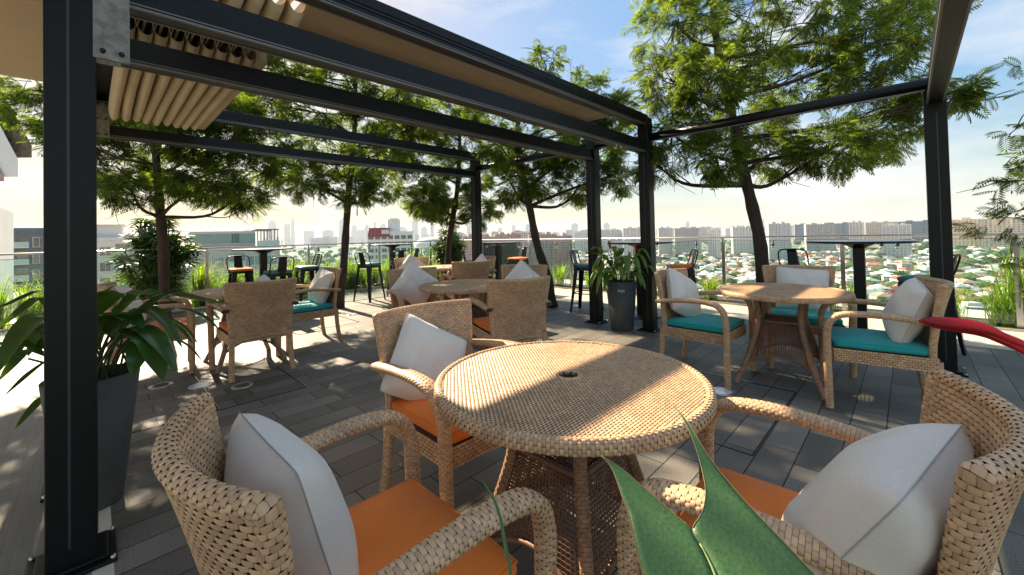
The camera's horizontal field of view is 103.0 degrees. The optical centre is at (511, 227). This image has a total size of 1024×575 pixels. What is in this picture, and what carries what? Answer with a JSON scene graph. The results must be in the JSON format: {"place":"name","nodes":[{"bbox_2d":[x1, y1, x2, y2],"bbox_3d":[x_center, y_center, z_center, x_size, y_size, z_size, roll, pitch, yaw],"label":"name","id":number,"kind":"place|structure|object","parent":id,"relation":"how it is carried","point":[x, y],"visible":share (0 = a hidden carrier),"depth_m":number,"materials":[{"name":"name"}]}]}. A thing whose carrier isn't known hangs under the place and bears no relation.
{"place":"outdoors","nodes":[
{"label":"outdoors","id":0,"kind":"place"},
{"bbox_2d":[0,90,31,316],"bbox_3d":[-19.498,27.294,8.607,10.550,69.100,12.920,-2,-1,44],"label":"neighbour roof","id":1,"kind":"structure","parent":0,"point":[11,151],"depth_m":10.05,"materials":[{"name":"tile"}]},
{"bbox_2d":[14,228,42,296],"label":"apartment block","id":2,"kind":"structure","parent":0,"point":[28,240],"depth_m":77.09,"materials":[{"name":"concrete"}]},
{"bbox_2d":[0,331,91,574],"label":"side floor","id":3,"kind":"structure","parent":0,"point":[21,488],"depth_m":2.27,"materials":[{"name":"beige stone"}]},
{"bbox_2d":[0,280,231,510],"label":"potted plant","id":4,"kind":"object","parent":3,"relation":"on","point":[150,346],"visible":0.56,"depth_m":1.91,"materials":[{"name":"green plant"}]},
{"bbox_2d":[92,506,114,574],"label":"border strip","id":5,"kind":"object","parent":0,"point":[104,520],"depth_m":1.80,"materials":[{"name":"beige stone"}]},
{"bbox_2d":[97,224,143,286],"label":"apartment block","id":6,"kind":"structure","parent":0,"point":[108,236],"depth_m":82.08,"materials":[{"name":"grey concrete"}]},
{"bbox_2d":[187,229,280,299],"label":"apartment block","id":7,"kind":"structure","parent":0,"point":[223,238],"depth_m":75.98,"materials":[{"name":"grey concrete"}]},
{"bbox_2d":[187,234,212,243],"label":"penthouse window","id":8,"kind":"structure","parent":7,"relation":"in","point":[201,238],"depth_m":73.72,"materials":[{"name":"teal glass"}]},
{"bbox_2d":[367,218,412,278],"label":"apartment block","id":9,"kind":"structure","parent":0,"point":[391,232],"depth_m":195.79,"materials":[{"name":"white paint"}]},
{"bbox_2d":[5,283,998,328],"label":"planter soil","id":10,"kind":"structure","parent":0,"point":[743,301],"depth_m":7.21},
{"bbox_2d":[0,272,34,328],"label":"grass tuft","id":11,"kind":"object","parent":10,"relation":"on","point":[7,311],"visible":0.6,"depth_m":6.19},
{"bbox_2d":[1,277,43,325],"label":"grass tuft","id":12,"kind":"object","parent":10,"relation":"on","point":[20,293],"visible":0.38,"depth_m":6.32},
{"bbox_2d":[114,261,180,304],"bbox_3d":[-6.517,1.018,7.372,1.084,1.070,1.199,0,-1,-44],"label":"grass tuft","id":13,"kind":"object","parent":10,"relation":"on","point":[151,287],"visible":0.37,"depth_m":7.25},
{"bbox_2d":[103,213,209,299],"bbox_3d":[-6.518,0.632,7.503,1.442,1.791,1.520,-2,-1,44],"label":"leafy bush","id":14,"kind":"object","parent":10,"relation":"on","point":[146,240],"visible":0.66,"depth_m":7.33,"materials":[{"name":"green plant"}]},
{"bbox_2d":[176,254,229,306],"bbox_3d":[-6.044,1.015,7.889,1.207,1.074,1.092,-1,-1,-12],"label":"grass tuft","id":15,"kind":"object","parent":10,"relation":"on","point":[196,303],"visible":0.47,"depth_m":7.79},
{"bbox_2d":[332,258,365,289],"bbox_3d":[-3.960,1.085,10.036,1.163,0.915,1.052,-1,-1,-29],"label":"grass tuft","id":16,"kind":"object","parent":10,"relation":"on","point":[352,281],"visible":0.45,"depth_m":9.96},
{"bbox_2d":[428,228,468,276],"bbox_3d":[-1.758,0.730,11.473,1.123,1.521,1.378,-2,-1,20],"label":"leafy bush","id":17,"kind":"object","parent":10,"relation":"on","point":[456,252],"visible":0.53,"depth_m":11.30,"materials":[{"name":"green plant"}]},
{"bbox_2d":[549,261,573,286],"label":"grass tuft","id":18,"kind":"object","parent":10,"relation":"on","point":[560,279],"visible":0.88,"depth_m":9.84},
{"bbox_2d":[696,272,728,300],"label":"grass tuft","id":19,"kind":"object","parent":10,"relation":"on","point":[707,285],"visible":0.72,"depth_m":7.38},
{"bbox_2d":[955,282,989,318],"bbox_3d":[5.700,0.960,5.280,0.744,0.570,0.662,-2,-1,42],"label":"grass tuft","id":20,"kind":"object","parent":10,"relation":"on","point":[959,301],"visible":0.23,"depth_m":5.17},
{"bbox_2d":[955,278,1015,326],"bbox_3d":[6.080,0.912,5.076,0.795,0.641,0.719,-1,-1,-30],"label":"grass tuft","id":21,"kind":"object","parent":10,"relation":"on","point":[994,317],"visible":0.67,"depth_m":5.07,"materials":[{"name":"plant"}]},
{"bbox_2d":[960,245,1023,327],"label":"grass tuft","id":22,"kind":"object","parent":10,"relation":"on","point":[1008,321],"visible":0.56,"depth_m":4.92,"materials":[{"name":"plant"}]},
{"bbox_2d":[0,0,1023,242],"label":"sky","id":23,"kind":"structure","parent":0,"point":[589,30],"materials":[{"name":"blue"}]},
{"bbox_2d":[101,287,1023,574],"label":"deck floor","id":24,"kind":"structure","parent":0,"point":[337,377],"depth_m":2.94,"materials":[{"name":"wood"}]},
{"bbox_2d":[0,74,285,317],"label":"roof tree","id":25,"kind":"object","parent":24,"relation":"on","point":[158,179],"visible":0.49,"depth_m":5.52,"materials":[{"name":"green plant"}]},
{"bbox_2d":[97,282,195,373],"bbox_3d":[-3.499,0.957,3.901,0.716,0.886,0.692,0,-1,-40],"label":"wicker armchair","id":26,"kind":"object","parent":24,"relation":"on","point":[191,323],"visible":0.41,"depth_m":3.86,"materials":[{"name":"brown"}]},
{"bbox_2d":[111,286,146,325],"bbox_3d":[-3.605,0.742,3.821,0.206,0.430,0.430,-26,10,-37],"label":"throw pillow","id":27,"kind":"object","parent":26,"relation":"on","point":[135,303],"visible":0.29,"depth_m":3.71,"materials":[{"name":"grey fabric"}]},
{"bbox_2d":[188,287,286,374],"bbox_3d":[-2.783,1.016,4.241,0.948,0.758,0.948,-2,-1,44],"label":"wicker table","id":28,"kind":"object","parent":24,"relation":"on","point":[216,293],"visible":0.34,"depth_m":4.10,"materials":[{"name":"brown"}]},
{"bbox_2d":[226,255,253,282],"bbox_3d":[-4.949,0.999,7.430,0.454,0.982,0.442,-2,-1,44],"label":"bar stool","id":29,"kind":"object","parent":24,"relation":"on","point":[239,268],"visible":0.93,"depth_m":7.42,"materials":[{"name":"black metal"}]},
{"bbox_2d":[206,277,298,382],"bbox_3d":[-2.502,0.936,3.967,0.716,0.886,0.692,-2,-1,44],"label":"wicker armchair","id":30,"kind":"object","parent":24,"relation":"on","point":[258,310],"visible":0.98,"depth_m":3.77,"materials":[{"name":"brown"}]},
{"bbox_2d":[231,248,292,276],"bbox_3d":[-4.370,0.920,7.159,0.936,1.103,0.936,-2,-1,44],"label":"bar table","id":31,"kind":"object","parent":24,"relation":"on","point":[262,252],"visible":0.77,"depth_m":7.11,"materials":[{"name":"metal"}]},
{"bbox_2d":[263,256,294,279],"bbox_3d":[-3.843,0.962,6.687,0.454,0.982,0.442,-2,-1,39],"label":"bar stool","id":32,"kind":"object","parent":24,"relation":"on","point":[282,271],"visible":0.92,"depth_m":6.57,"materials":[{"name":"black metal"}]},
{"bbox_2d":[271,267,341,352],"bbox_3d":[-2.479,0.953,4.984,0.692,0.886,0.716,-2,-1,44],"label":"wicker armchair","id":33,"kind":"object","parent":24,"relation":"on","point":[305,310],"visible":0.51,"depth_m":4.89,"materials":[{"name":"brown"}]},
{"bbox_2d":[308,268,334,303],"bbox_3d":[-2.386,0.737,5.089,0.430,0.430,0.211,6,-16,46],"label":"throw pillow","id":34,"kind":"object","parent":33,"relation":"on","point":[323,278],"visible":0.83,"depth_m":4.96,"materials":[{"name":"grey fabric"}]},
{"bbox_2d":[295,253,321,301],"bbox_3d":[-3.833,0.978,7.635,0.442,0.982,0.454,-2,-1,44],"label":"bar stool","id":35,"kind":"object","parent":24,"relation":"on","point":[303,269],"visible":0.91,"depth_m":7.56,"materials":[{"name":"black metal"}]},
{"bbox_2d":[236,54,444,308],"bbox_3d":[-3.327,-1.132,7.431,4.749,5.196,2.091,-1,-1,0],"label":"roof tree","id":36,"kind":"object","parent":24,"relation":"on","point":[370,178],"visible":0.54,"depth_m":7.30,"materials":[{"name":"green plant"}]},
{"bbox_2d":[151,392,556,574],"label":"wicker armchair","id":37,"kind":"object","parent":24,"relation":"on","point":[410,525],"visible":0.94,"depth_m":0.85,"materials":[{"name":"brown"}]},
{"bbox_2d":[224,412,358,574],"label":"throw pillow","id":38,"kind":"object","parent":37,"relation":"on","point":[291,469],"visible":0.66,"depth_m":0.85,"materials":[{"name":"grey fabric"}]},
{"bbox_2d":[353,252,385,302],"bbox_3d":[-2.857,0.965,8.133,0.442,0.982,0.454,-2,-1,24],"label":"bar stool","id":39,"kind":"object","parent":24,"relation":"on","point":[369,265],"visible":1,"depth_m":8.00,"materials":[{"name":"black metal"}]},
{"bbox_2d":[386,267,458,308],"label":"wicker armchair","id":40,"kind":"object","parent":24,"relation":"on","point":[396,296],"visible":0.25,"depth_m":4.68,"materials":[{"name":"brown"}]},
{"bbox_2d":[390,261,438,304],"bbox_3d":[-1.123,0.672,4.737,0.430,0.430,0.200,37,-36,-12],"label":"throw pillow","id":41,"kind":"object","parent":40,"relation":"on","point":[410,279],"visible":0.77,"depth_m":4.64,"materials":[{"name":"grey fabric"}]},
{"bbox_2d":[419,264,451,300],"bbox_3d":[-1.124,1.022,6.758,0.948,0.758,0.948,-2,-1,44],"label":"wicker table","id":42,"kind":"object","parent":24,"relation":"on","point":[443,268],"visible":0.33,"depth_m":6.58,"materials":[{"name":"brown"}]},
{"bbox_2d":[378,97,531,275],"bbox_3d":[-1.364,-0.994,9.410,2.934,4.876,2.945,-2,-1,44],"label":"roof tree","id":43,"kind":"object","parent":24,"relation":"on","point":[429,206],"visible":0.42,"depth_m":9.09,"materials":[{"name":"green plant"}]},
{"bbox_2d":[418,279,493,337],"bbox_3d":[-0.485,0.965,4.249,0.948,0.758,0.948,-2,-1,44],"label":"wicker table","id":44,"kind":"object","parent":24,"relation":"on","point":[465,288],"visible":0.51,"depth_m":4.14,"materials":[{"name":"brown"}]},
{"bbox_2d":[370,299,551,508],"bbox_3d":[-0.276,0.852,2.003,0.692,0.886,0.716,0,-1,-45],"label":"wicker armchair","id":45,"kind":"object","parent":24,"relation":"on","point":[446,446],"visible":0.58,"depth_m":1.90,"materials":[{"name":"brown"}]},
{"bbox_2d":[380,313,466,400],"bbox_3d":[-0.429,0.691,2.071,0.400,0.400,0.187,34,-42,-27],"label":"throw pillow","id":46,"kind":"object","parent":45,"relation":"on","point":[431,351],"visible":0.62,"depth_m":2.00,"materials":[{"name":"grey fabric"}]},
{"bbox_2d":[441,260,492,304],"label":"wicker armchair","id":47,"kind":"object","parent":24,"relation":"on","point":[472,270],"visible":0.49,"depth_m":5.91,"materials":[{"name":"brown"}]},
{"bbox_2d":[482,480,511,574],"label":"thin leaf","id":48,"kind":"object","parent":24,"relation":"on","point":[503,537],"visible":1,"depth_m":0.36,"materials":[{"name":"green"}]},
{"bbox_2d":[24,0,972,574],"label":"pergola","id":49,"kind":"object","parent":24,"relation":"on","point":[90,46],"visible":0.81,"depth_m":2.48,"materials":[{"name":"black metal"}]},
{"bbox_2d":[0,0,42,81],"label":"roof overhang","id":50,"kind":"object","parent":49,"relation":"attached to","point":[21,38],"depth_m":3.01,"materials":[{"name":"paint"}]},
{"bbox_2d":[108,19,256,129],"bbox_3d":[-2.869,-1.157,3.422,2.422,0.164,0.708,-2,-1,44],"label":"gathered canopy","id":51,"kind":"object","parent":49,"relation":"hanging from","point":[145,97],"visible":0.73,"depth_m":3.32,"materials":[{"name":"beige fabric"}]},
{"bbox_2d":[198,50,266,129],"bbox_3d":[-2.619,-1.193,3.709,2.380,0.130,0.060,-2,-1,44],"label":"canopy bar","id":52,"kind":"object","parent":49,"relation":"attached to","point":[260,62],"visible":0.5,"depth_m":3.50,"materials":[{"name":"beige fabric"}]},
{"bbox_2d":[214,0,306,26],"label":"gathered canopy","id":53,"kind":"object","parent":49,"relation":"hanging from","point":[282,11],"visible":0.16,"depth_m":2.29,"materials":[{"name":"beige fabric"}]},
{"bbox_2d":[297,5,609,120],"bbox_3d":[-0.050,-1.449,3.989,0.710,0.024,3.750,-2,-1,44],"label":"canopy cloth","id":54,"kind":"object","parent":49,"relation":"attached to","point":[322,23],"visible":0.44,"depth_m":3.49,"materials":[{"name":"beige fabric"}]},
{"bbox_2d":[482,242,520,279],"bbox_3d":[-0.269,0.848,8.257,0.936,1.103,0.936,-2,-1,44],"label":"bar table","id":55,"kind":"object","parent":24,"relation":"on","point":[498,254],"visible":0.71,"depth_m":8.21,"materials":[{"name":"black metal"}]},
{"bbox_2d":[464,275,551,347],"bbox_3d":[-0.028,0.877,3.730,0.692,0.886,0.716,-1,-1,-25],"label":"wicker armchair","id":56,"kind":"object","parent":24,"relation":"on","point":[515,309],"visible":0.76,"depth_m":3.47,"materials":[{"name":"brown"}]},
{"bbox_2d":[0,279,1023,331],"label":"planter kerb","id":57,"kind":"structure","parent":24,"relation":"on","point":[745,304],"depth_m":6.96,"materials":[{"name":"beige stone"}]},
{"bbox_2d":[0,233,1023,328],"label":"glass railing","id":58,"kind":"object","parent":57,"relation":"on","point":[509,250],"visible":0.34,"depth_m":7.01,"materials":[{"name":"glass"}]},
{"bbox_2d":[7,238,1023,259],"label":"string lights","id":59,"kind":"object","parent":58,"relation":"hanging from","point":[772,244],"visible":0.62,"depth_m":6.74,"materials":[{"name":"black rubber"}]},
{"bbox_2d":[479,264,547,347],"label":"wicker armchair","id":60,"kind":"object","parent":24,"relation":"on","point":[540,270],"visible":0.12,"depth_m":4.96,"materials":[{"name":"brown"}]},
{"bbox_2d":[505,260,540,278],"bbox_3d":[0.115,0.667,4.879,0.430,0.430,0.206,40,-3,29],"label":"throw pillow","id":61,"kind":"object","parent":60,"relation":"on","point":[521,268],"visible":0.28,"depth_m":4.86,"materials":[{"name":"grey fabric"}]},
{"bbox_2d":[456,40,643,307],"bbox_3d":[0.619,-0.900,7.076,3.424,4.537,1.834,-1,-1,7],"label":"roof tree","id":62,"kind":"object","parent":24,"relation":"on","point":[528,193],"visible":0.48,"depth_m":6.94,"materials":[{"name":"green plant"}]},
{"bbox_2d":[434,340,716,574],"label":"wicker table","id":63,"kind":"object","parent":24,"relation":"on","point":[531,406],"visible":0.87,"depth_m":1.27,"materials":[{"name":"brown"}]},
{"bbox_2d":[569,250,603,312],"bbox_3d":[1.190,0.846,6.524,0.454,0.982,0.442,-2,-1,29],"label":"bar stool","id":64,"kind":"object","parent":24,"relation":"on","point":[581,268],"visible":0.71,"depth_m":6.46,"materials":[{"name":"black metal"}]},
{"bbox_2d":[588,239,655,331],"bbox_3d":[1.370,0.725,5.299,0.878,1.172,0.903,-1,-1,-16],"label":"potted plant","id":65,"kind":"object","parent":24,"relation":"on","point":[621,294],"visible":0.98,"depth_m":5.13,"materials":[{"name":"green plant"}]},
{"bbox_2d":[610,241,673,319],"bbox_3d":[1.914,0.761,6.043,0.936,1.103,0.936,-2,-1,44],"label":"bar table","id":66,"kind":"object","parent":24,"relation":"on","point":[638,314],"visible":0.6,"depth_m":6.00,"materials":[{"name":"black metal"}]},
{"bbox_2d":[666,249,697,282],"bbox_3d":[2.488,0.808,5.992,0.454,0.982,0.442,-1,-1,9],"label":"bar stool","id":67,"kind":"object","parent":24,"relation":"on","point":[690,270],"visible":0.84,"depth_m":5.84,"materials":[{"name":"orange metal"}]},
{"bbox_2d":[654,268,755,388],"bbox_3d":[1.690,0.837,3.667,0.692,0.886,0.716,0,-1,-43],"label":"wicker armchair","id":68,"kind":"object","parent":24,"relation":"on","point":[723,329],"visible":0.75,"depth_m":3.53,"materials":[{"name":"brown"}]},
{"bbox_2d":[666,267,700,316],"bbox_3d":[1.605,0.635,3.801,0.430,0.430,0.201,29,-39,-28],"label":"throw pillow","id":69,"kind":"object","parent":68,"relation":"on","point":[679,285],"visible":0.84,"depth_m":3.70,"materials":[{"name":"grey fabric"}]},
{"bbox_2d":[603,402,814,574],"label":"split leaf plant","id":70,"kind":"object","parent":24,"relation":"on","point":[733,532],"visible":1,"depth_m":0.30,"materials":[{"name":"green plant"}]},
{"bbox_2d":[698,371,796,455],"bbox_3d":[1.453,1.268,2.971,0.840,0.004,1.214,-2,-1,44],"label":"floor hatch","id":71,"kind":"object","parent":24,"relation":"on","point":[771,426],"visible":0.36,"depth_m":2.65,"materials":[{"name":"black metal"}]},
{"bbox_2d":[717,283,855,400],"bbox_3d":[2.237,0.888,3.368,0.948,0.758,0.948,-2,-1,41],"label":"wicker table","id":72,"kind":"object","parent":24,"relation":"on","point":[803,296],"visible":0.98,"depth_m":3.26,"materials":[{"name":"brown"}]},
{"bbox_2d":[619,0,999,315],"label":"roof tree","id":73,"kind":"object","parent":24,"relation":"on","point":[693,65],"visible":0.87,"depth_m":4.92,"materials":[{"name":"green plant"}]},
{"bbox_2d":[762,265,856,377],"bbox_3d":[2.738,0.817,3.833,0.692,0.886,0.716,-2,-1,28],"label":"wicker armchair","id":74,"kind":"object","parent":24,"relation":"on","point":[769,273],"visible":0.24,"depth_m":3.74,"materials":[{"name":"brown"}]},
{"bbox_2d":[775,267,829,311],"bbox_3d":[2.822,0.601,3.960,0.430,0.430,0.206,2,-19,30],"label":"throw pillow","id":75,"kind":"object","parent":74,"relation":"on","point":[816,277],"visible":0.44,"depth_m":3.92,"materials":[{"name":"grey fabric"}]},
{"bbox_2d":[616,367,1023,574],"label":"wicker armchair","id":76,"kind":"object","parent":24,"relation":"on","point":[988,488],"visible":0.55,"depth_m":0.85,"materials":[{"name":"brown"}]},
{"bbox_2d":[781,423,973,574],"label":"throw pillow","id":77,"kind":"object","parent":76,"relation":"on","point":[878,503],"visible":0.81,"depth_m":0.72,"materials":[{"name":"grey fabric"}]},
{"bbox_2d":[806,239,918,328],"bbox_3d":[3.814,0.691,4.455,0.936,1.103,0.936,-2,-1,44],"label":"bar table","id":78,"kind":"object","parent":24,"relation":"on","point":[858,246],"visible":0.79,"depth_m":4.41,"materials":[{"name":"black metal"}]},
{"bbox_2d":[818,276,954,407],"bbox_3d":[2.647,0.803,2.905,0.716,0.886,0.692,-2,-1,34],"label":"wicker armchair","id":79,"kind":"object","parent":24,"relation":"on","point":[918,353],"visible":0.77,"depth_m":2.78,"materials":[{"name":"brown"}]},
{"bbox_2d":[882,277,933,342],"bbox_3d":[2.751,0.583,2.836,0.211,0.430,0.430,22,20,32],"label":"throw pillow","id":80,"kind":"object","parent":79,"relation":"on","point":[912,297],"visible":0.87,"depth_m":2.71,"materials":[{"name":"grey fabric"}]},
{"bbox_2d":[897,253,966,355],"bbox_3d":[4.058,0.738,3.978,0.442,0.982,0.454,-1,-1,-31],"label":"bar stool","id":81,"kind":"object","parent":24,"relation":"on","point":[902,279],"visible":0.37,"depth_m":3.92,"materials":[{"name":"black metal"}]},
{"bbox_2d":[265,226,864,247],"bbox_3d":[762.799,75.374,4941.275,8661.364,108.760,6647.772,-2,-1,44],"label":"skyline","id":82,"kind":"structure","parent":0,"point":[325,240],"depth_m":3533.04,"materials":[{"name":"grey"}]},
{"bbox_2d":[256,230,969,269],"bbox_3d":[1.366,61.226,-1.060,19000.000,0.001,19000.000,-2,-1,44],"label":"town ground","id":83,"kind":"structure","parent":0,"point":[334,249],"depth_m":1938.23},
{"bbox_2d":[282,250,438,278],"bbox_3d":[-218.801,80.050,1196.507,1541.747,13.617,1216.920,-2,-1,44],"label":"suburb","id":84,"kind":"object","parent":83,"relation":"on","point":[334,262],"visible":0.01,"depth_m":1141.56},
{"bbox_2d":[528,232,556,275],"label":"housing block","id":85,"kind":"structure","parent":84,"relation":"on","point":[549,248],"depth_m":418.42,"materials":[{"name":"concrete"}]},
{"bbox_2d":[551,233,571,279],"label":"housing block","id":86,"kind":"structure","parent":83,"relation":"on","point":[563,251],"depth_m":446.30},
{"bbox_2d":[280,237,1023,309],"bbox_3d":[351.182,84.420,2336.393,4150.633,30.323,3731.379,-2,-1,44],"label":"woodland","id":87,"kind":"object","parent":83,"relation":"on","point":[963,250],"visible":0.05,"depth_m":703.26,"materials":[{"name":"plant"}]},
{"bbox_2d":[657,226,672,255],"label":"housing block","id":88,"kind":"structure","parent":87,"relation":"on","point":[665,248],"depth_m":911.05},
{"bbox_2d":[675,227,701,252],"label":"housing block","id":89,"kind":"structure","parent":83,"relation":"on","point":[681,246],"depth_m":866.26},
{"bbox_2d":[707,228,720,257],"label":"housing block","id":90,"kind":"structure","parent":83,"relation":"on","point":[714,248],"depth_m":828.16,"materials":[{"name":"white paint"}]},
{"bbox_2d":[573,244,1023,305],"bbox_3d":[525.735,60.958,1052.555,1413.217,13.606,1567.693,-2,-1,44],"label":"suburb","id":91,"kind":"object","parent":83,"relation":"on","point":[835,260],"visible":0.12,"depth_m":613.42,"materials":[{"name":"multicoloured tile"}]},
{"bbox_2d":[574,231,587,251],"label":"housing block","id":92,"kind":"structure","parent":91,"relation":"on","point":[581,245],"depth_m":1175.14,"materials":[{"name":"white paint"}]},
{"bbox_2d":[623,226,639,255],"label":"housing block","id":93,"kind":"structure","parent":91,"relation":"on","point":[629,232],"depth_m":846.66,"materials":[{"name":"white paint"}]},
{"bbox_2d":[882,223,911,256],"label":"housing block","id":94,"kind":"structure","parent":91,"relation":"on","point":[905,248],"depth_m":734.40,"materials":[{"name":"white paint"}]},
{"bbox_2d":[576,243,1023,295],"bbox_3d":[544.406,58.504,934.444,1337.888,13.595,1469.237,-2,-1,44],"label":"suburb","id":95,"kind":"object","parent":83,"relation":"on","point":[884,274],"visible":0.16,"depth_m":481.71,"materials":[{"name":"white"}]},
{"bbox_2d":[731,225,753,253],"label":"housing block","id":96,"kind":"structure","parent":95,"relation":"on","point":[741,245],"depth_m":877.92,"materials":[{"name":"white paint"}]},
{"bbox_2d":[765,222,790,259],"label":"housing block","id":97,"kind":"structure","parent":95,"relation":"on","point":[778,229],"depth_m":702.59,"materials":[{"name":"concrete"}]},
{"bbox_2d":[804,223,835,250],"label":"housing block","id":98,"kind":"structure","parent":95,"relation":"on","point":[819,229],"depth_m":799.15,"materials":[{"name":"concrete"}]},
{"bbox_2d":[952,217,991,245],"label":"housing block","id":99,"kind":"structure","parent":95,"relation":"on","point":[962,241],"depth_m":599.87,"materials":[{"name":"concrete"}]},
{"bbox_2d":[980,217,1023,246],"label":"housing block","id":100,"kind":"structure","parent":95,"relation":"on","point":[992,226],"depth_m":551.06,"materials":[{"name":"concrete"}]},
{"bbox_2d":[828,222,848,238],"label":"office block","id":101,"kind":"structure","parent":83,"relation":"on","point":[842,228],"depth_m":970.71,"materials":[{"name":"concrete"}]},
{"bbox_2d":[849,220,864,259],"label":"housing block","id":102,"kind":"structure","parent":83,"relation":"on","point":[856,228],"depth_m":669.79,"materials":[{"name":"white paint"}]},
{"bbox_2d":[865,221,893,238],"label":"office block","id":103,"kind":"structure","parent":83,"relation":"on","point":[873,227],"depth_m":896.34,"materials":[{"name":"concrete"}]},
{"bbox_2d":[898,220,927,238],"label":"office block","id":104,"kind":"structure","parent":83,"relation":"on","point":[919,227],"depth_m":919.70,"materials":[{"name":"concrete"}]},
{"bbox_2d":[554,288,1023,350],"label":"white path","id":105,"kind":"structure","parent":0,"point":[738,311],"depth_m":5.79,"materials":[{"name":"concrete"}]},
{"bbox_2d":[778,248,809,264],"bbox_3d":[3.757,0.768,5.286,0.442,0.982,0.454,-1,-1,9],"label":"bar stool","id":106,"kind":"object","parent":105,"relation":"on","point":[792,256],"visible":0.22,"depth_m":5.48,"materials":[{"name":"black metal"}]},
{"bbox_2d":[952,56,1023,296],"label":"roof tree","id":107,"kind":"object","parent":105,"relation":"on","point":[1019,174],"visible":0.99,"depth_m":3.72,"materials":[{"name":"green plant"}]},
{"bbox_2d":[918,317,1023,354],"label":"red heliconia bract","id":108,"kind":"object","parent":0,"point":[973,327],"visible":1,"depth_m":0.39,"materials":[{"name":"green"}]},
{"bbox_3d":[0.266,38.002,-14.863,41.000,46.000,38.850,-2,-1,44],"label":"host building","id":109,"kind":"object","parent":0,"visible":0},
{"bbox_2d":[5,279,990,325],"bbox_3d":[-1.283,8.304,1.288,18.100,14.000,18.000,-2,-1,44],"label":"roof ledge","id":110,"kind":"object","parent":109,"relation":"on","point":[975,314],"depth_m":6.13,"materials":[{"name":"beige stone"}]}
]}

